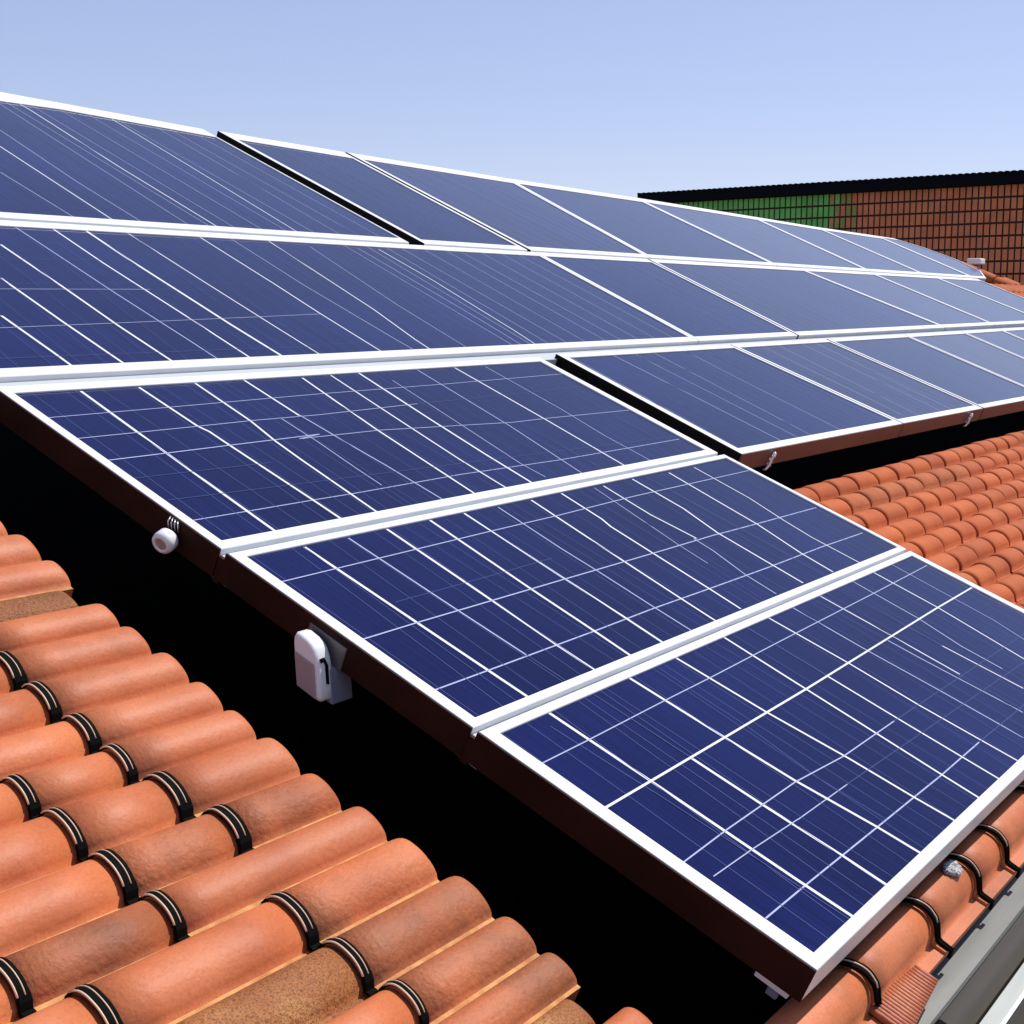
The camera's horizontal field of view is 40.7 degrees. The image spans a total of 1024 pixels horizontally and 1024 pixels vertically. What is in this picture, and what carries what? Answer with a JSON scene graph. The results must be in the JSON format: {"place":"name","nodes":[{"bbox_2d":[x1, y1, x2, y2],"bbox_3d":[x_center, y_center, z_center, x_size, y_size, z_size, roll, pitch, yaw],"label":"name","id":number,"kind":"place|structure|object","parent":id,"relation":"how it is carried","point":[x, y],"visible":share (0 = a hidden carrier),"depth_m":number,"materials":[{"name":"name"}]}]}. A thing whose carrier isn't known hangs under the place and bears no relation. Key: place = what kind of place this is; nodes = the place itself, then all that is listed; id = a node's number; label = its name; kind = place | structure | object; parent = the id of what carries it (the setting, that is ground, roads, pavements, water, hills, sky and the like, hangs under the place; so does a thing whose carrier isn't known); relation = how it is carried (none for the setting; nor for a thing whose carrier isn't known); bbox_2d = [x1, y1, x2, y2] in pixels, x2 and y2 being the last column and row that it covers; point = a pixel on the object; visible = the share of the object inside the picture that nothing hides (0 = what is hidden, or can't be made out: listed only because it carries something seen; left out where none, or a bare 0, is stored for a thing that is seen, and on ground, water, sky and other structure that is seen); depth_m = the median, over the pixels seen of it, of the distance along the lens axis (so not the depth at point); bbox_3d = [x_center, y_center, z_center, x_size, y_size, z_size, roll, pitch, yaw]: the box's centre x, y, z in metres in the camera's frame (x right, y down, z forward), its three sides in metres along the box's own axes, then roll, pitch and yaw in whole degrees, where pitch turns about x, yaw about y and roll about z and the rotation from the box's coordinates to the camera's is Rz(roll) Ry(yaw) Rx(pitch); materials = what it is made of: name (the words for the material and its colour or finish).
{"place":"outdoors","nodes":[
{"label":"outdoors","id":0,"kind":"place"},
{"bbox_2d":[0,0,1023,197],"label":"sky","id":1,"kind":"structure","parent":0,"point":[629,98],"materials":[{"name":"blue"}]},
{"bbox_2d":[637,170,1023,284],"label":"brick wall","id":2,"kind":"structure","parent":0,"point":[964,217],"depth_m":25.66,"materials":[{"name":"brown brick"}]},
{"bbox_2d":[942,859,962,876],"bbox_3d":[0.710,0.573,2.220,0.032,0.012,0.056,32,24,28],"label":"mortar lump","id":3,"kind":"object","parent":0,"point":[952,868],"visible":1,"depth_m":2.21,"materials":[{"name":"grey concrete"}]},
{"bbox_3d":[0.577,-0.895,6.321,0.044,0.538,9.306,32,24,28],"label":"rail","id":4,"kind":"object","parent":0,"visible":0},
{"bbox_2d":[0,92,408,243],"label":"solar panel","id":5,"kind":"object","parent":4,"relation":"on","point":[61,163],"visible":0.98,"depth_m":4.49,"materials":[{"name":"blue"}]},
{"bbox_2d":[216,131,526,251],"bbox_3d":[-0.555,-1.252,5.472,1.218,0.053,0.769,32,24,28],"label":"solar panel","id":6,"kind":"object","parent":4,"relation":"on","point":[411,216],"visible":0.9,"depth_m":5.40,"materials":[{"name":"blue"}]},
{"bbox_2d":[346,152,649,258],"bbox_3d":[-0.018,-1.344,6.181,1.160,0.053,1.229,32,24,28],"label":"solar panel","id":7,"kind":"object","parent":4,"relation":"on","point":[517,214],"visible":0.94,"depth_m":6.08,"materials":[{"name":"blue"}]},
{"bbox_2d":[507,178,776,266],"bbox_3d":[0.628,-1.452,7.026,1.081,0.053,1.472,32,24,28],"label":"solar panel","id":8,"kind":"object","parent":4,"relation":"on","point":[651,232],"visible":0.81,"depth_m":6.99,"materials":[{"name":"blue"}]},
{"bbox_2d":[536,252,797,344],"bbox_3d":[0.621,-0.842,5.514,0.852,0.052,0.994,32,24,28],"label":"solar panel","id":9,"kind":"object","parent":4,"relation":"attached to","point":[702,315],"visible":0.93,"depth_m":5.48,"materials":[{"name":"blue"}]},
{"bbox_2d":[637,198,869,271],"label":"solar panel","id":10,"kind":"object","parent":4,"relation":"on","point":[767,242],"visible":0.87,"depth_m":8.03,"materials":[{"name":"blue"}]},
{"bbox_2d":[648,259,944,338],"bbox_3d":[1.411,-1.009,6.633,0.838,0.052,1.949,32,24,28],"label":"solar panel","id":11,"kind":"object","parent":4,"relation":"attached to","point":[801,303],"visible":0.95,"depth_m":6.48,"materials":[{"name":"blue"}]},
{"bbox_2d":[751,216,924,274],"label":"solar panel","id":12,"kind":"object","parent":4,"relation":"on","point":[867,259],"visible":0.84,"depth_m":8.97,"materials":[{"name":"blue"}]},
{"bbox_2d":[817,227,972,277],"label":"solar panel","id":13,"kind":"object","parent":4,"relation":"on","point":[926,266],"visible":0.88,"depth_m":9.77,"materials":[{"name":"blue"}]},
{"bbox_2d":[800,268,993,330],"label":"solar panel","id":14,"kind":"object","parent":4,"relation":"attached to","point":[889,292],"visible":0.79,"depth_m":7.71,"materials":[{"name":"blue"}]},
{"bbox_2d":[878,236,985,281],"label":"solar panel","id":15,"kind":"object","parent":4,"relation":"attached to","point":[960,266],"visible":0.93,"depth_m":10.46,"materials":[{"name":"blue glass"}]},
{"bbox_2d":[870,272,1023,328],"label":"solar panel","id":16,"kind":"object","parent":4,"relation":"attached to","point":[997,314],"visible":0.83,"depth_m":8.55,"materials":[{"name":"blue"}]},
{"bbox_2d":[934,276,1023,311],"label":"solar panel","id":17,"kind":"object","parent":4,"relation":"attached to","point":[995,293],"visible":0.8,"depth_m":9.47,"materials":[{"name":"blue"}]},
{"label":"ground","id":18,"kind":"structure","parent":0,"visible":0},
{"bbox_2d":[0,411,1023,1023],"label":"house","id":19,"kind":"structure","parent":18,"relation":"on","point":[612,939],"depth_m":2.87,"materials":[{"name":"black"}]},
{"bbox_2d":[212,553,324,770],"bbox_3d":[-0.043,0.200,3.065,0.059,0.538,1.802,32,24,28],"label":"mounting rail","id":20,"kind":"object","parent":19,"relation":"on","point":[302,724],"visible":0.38,"depth_m":2.67,"materials":[{"name":"grey metal"}]},
{"bbox_2d":[0,357,717,576],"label":"solar panel","id":21,"kind":"object","parent":20,"relation":"on","point":[215,466],"visible":1,"depth_m":2.81,"materials":[{"name":"blue"}]},
{"bbox_2d":[152,516,178,553],"bbox_3d":[-0.569,0.042,2.275,0.042,0.054,0.040,32,24,28],"label":"end cap","id":22,"kind":"object","parent":21,"relation":"attached to","point":[164,540],"visible":1,"depth_m":2.27,"materials":[{"name":"white plastic"}]},
{"bbox_2d":[0,521,651,1023],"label":"tiled roof","id":23,"kind":"structure","parent":19,"relation":"on","point":[176,847],"depth_m":1.70,"materials":[{"name":"ceramic"}]},
{"bbox_2d":[0,327,1023,386],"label":"mounting rail","id":24,"kind":"object","parent":19,"relation":"on","point":[550,358],"depth_m":3.46,"materials":[{"name":"grey metal"}]},
{"bbox_2d":[0,220,697,382],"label":"solar panel","id":25,"kind":"object","parent":24,"relation":"on","point":[83,301],"visible":0.99,"depth_m":3.65,"materials":[{"name":"blue"}]},
{"bbox_2d":[555,345,902,467],"bbox_3d":[0.727,-0.365,4.432,0.680,0.052,1.262,32,24,28],"label":"solar panel","id":26,"kind":"object","parent":24,"relation":"attached to","point":[743,407],"visible":0.94,"depth_m":4.28,"materials":[{"name":"blue"}]},
{"bbox_2d":[763,452,776,470],"bbox_3d":[0.737,-0.145,3.929,0.024,0.058,0.060,32,24,28],"label":"fascia hook","id":27,"kind":"object","parent":26,"relation":"attached to","point":[770,461],"visible":1,"depth_m":3.91,"materials":[{"name":"silver metal"}]},
{"bbox_2d":[732,339,983,436],"bbox_3d":[1.328,-0.491,5.282,0.691,0.052,1.005,32,24,28],"label":"solar panel","id":28,"kind":"object","parent":24,"relation":"attached to","point":[912,405],"visible":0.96,"depth_m":5.23,"materials":[{"name":"blue"}]},
{"bbox_2d":[963,413,972,426],"bbox_3d":[1.787,-0.360,5.400,0.024,0.058,0.060,32,24,28],"label":"fascia hook","id":29,"kind":"object","parent":28,"relation":"attached to","point":[969,419],"visible":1,"depth_m":5.38,"materials":[{"name":"silver metal"}]},
{"bbox_2d":[827,335,1023,419],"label":"solar panel","id":30,"kind":"object","parent":24,"relation":"attached to","point":[992,394],"visible":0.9,"depth_m":5.98,"materials":[{"name":"blue"}]},
{"bbox_2d":[906,331,1023,385],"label":"solar panel","id":31,"kind":"object","parent":24,"relation":"attached to","point":[985,355],"visible":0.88,"depth_m":6.78,"materials":[{"name":"blue"}]},
{"bbox_2d":[962,329,1023,357],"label":"solar panel","id":32,"kind":"object","parent":24,"relation":"attached to","point":[1006,341],"visible":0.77,"depth_m":7.47,"materials":[{"name":"blue"}]},
{"bbox_2d":[1000,328,1023,339],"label":"solar panel","id":33,"kind":"object","parent":24,"relation":"attached to","point":[1018,332],"visible":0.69,"depth_m":7.98,"materials":[{"name":"blue"}]},
{"bbox_2d":[459,553,903,921],"bbox_3d":[0.379,0.450,2.825,0.055,0.538,1.823,32,24,28],"label":"mounting rail","id":34,"kind":"object","parent":19,"relation":"on","point":[529,856],"visible":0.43,"depth_m":2.40,"materials":[{"name":"grey metal"}]},
{"bbox_2d":[218,455,905,757],"bbox_3d":[0.251,0.100,2.860,0.548,0.052,1.835,32,24,28],"label":"solar panel","id":35,"kind":"object","parent":34,"relation":"on","point":[452,630],"visible":0.99,"depth_m":2.53,"materials":[{"name":"blue"}]},
{"bbox_2d":[294,623,351,703],"bbox_3d":[-0.293,0.233,2.132,0.097,0.090,0.075,32,24,28],"label":"junction box","id":36,"kind":"object","parent":35,"relation":"attached to","point":[320,655],"visible":0.97,"depth_m":2.11,"materials":[{"name":"grey plastic"}]},
{"bbox_2d":[466,551,1023,1002],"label":"solar panel","id":37,"kind":"object","parent":34,"relation":"attached to","point":[800,799],"visible":1,"depth_m":2.20,"materials":[{"name":"blue"}]},
{"bbox_2d":[754,971,789,999],"bbox_3d":[0.345,0.613,1.800,0.050,0.034,0.048,32,24,28],"label":"mounting bracket","id":38,"kind":"object","parent":37,"relation":"attached to","point":[773,991],"visible":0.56,"depth_m":1.78,"materials":[{"name":"grey metal"}]},
{"bbox_2d":[764,780,1023,1023],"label":"tiled roof","id":39,"kind":"structure","parent":19,"relation":"on","point":[885,967],"depth_m":2.04,"materials":[{"name":"ceramic"}]},
{"bbox_2d":[916,866,1023,1023],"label":"rain gutter","id":40,"kind":"object","parent":39,"relation":"attached to","point":[979,975],"visible":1,"depth_m":2.15,"materials":[{"name":"metal"}]},
{"bbox_2d":[794,431,1023,608],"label":"tiled roof","id":41,"kind":"structure","parent":19,"relation":"on","point":[958,511],"depth_m":4.27,"materials":[{"name":"orange"}]},
{"bbox_2d":[967,258,984,268],"bbox_3d":[3.695,-1.845,11.012,0.110,0.350,0.130,6,10,35],"label":"roof vent","id":42,"kind":"object","parent":19,"relation":"on","point":[977,262],"visible":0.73,"depth_m":10.95,"materials":[{"name":"grey plastic"}]},
{"bbox_2d":[961,261,1023,297],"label":"tiled roof","id":43,"kind":"structure","parent":19,"relation":"on","point":[1010,285],"depth_m":10.65,"materials":[{"name":"orange"}]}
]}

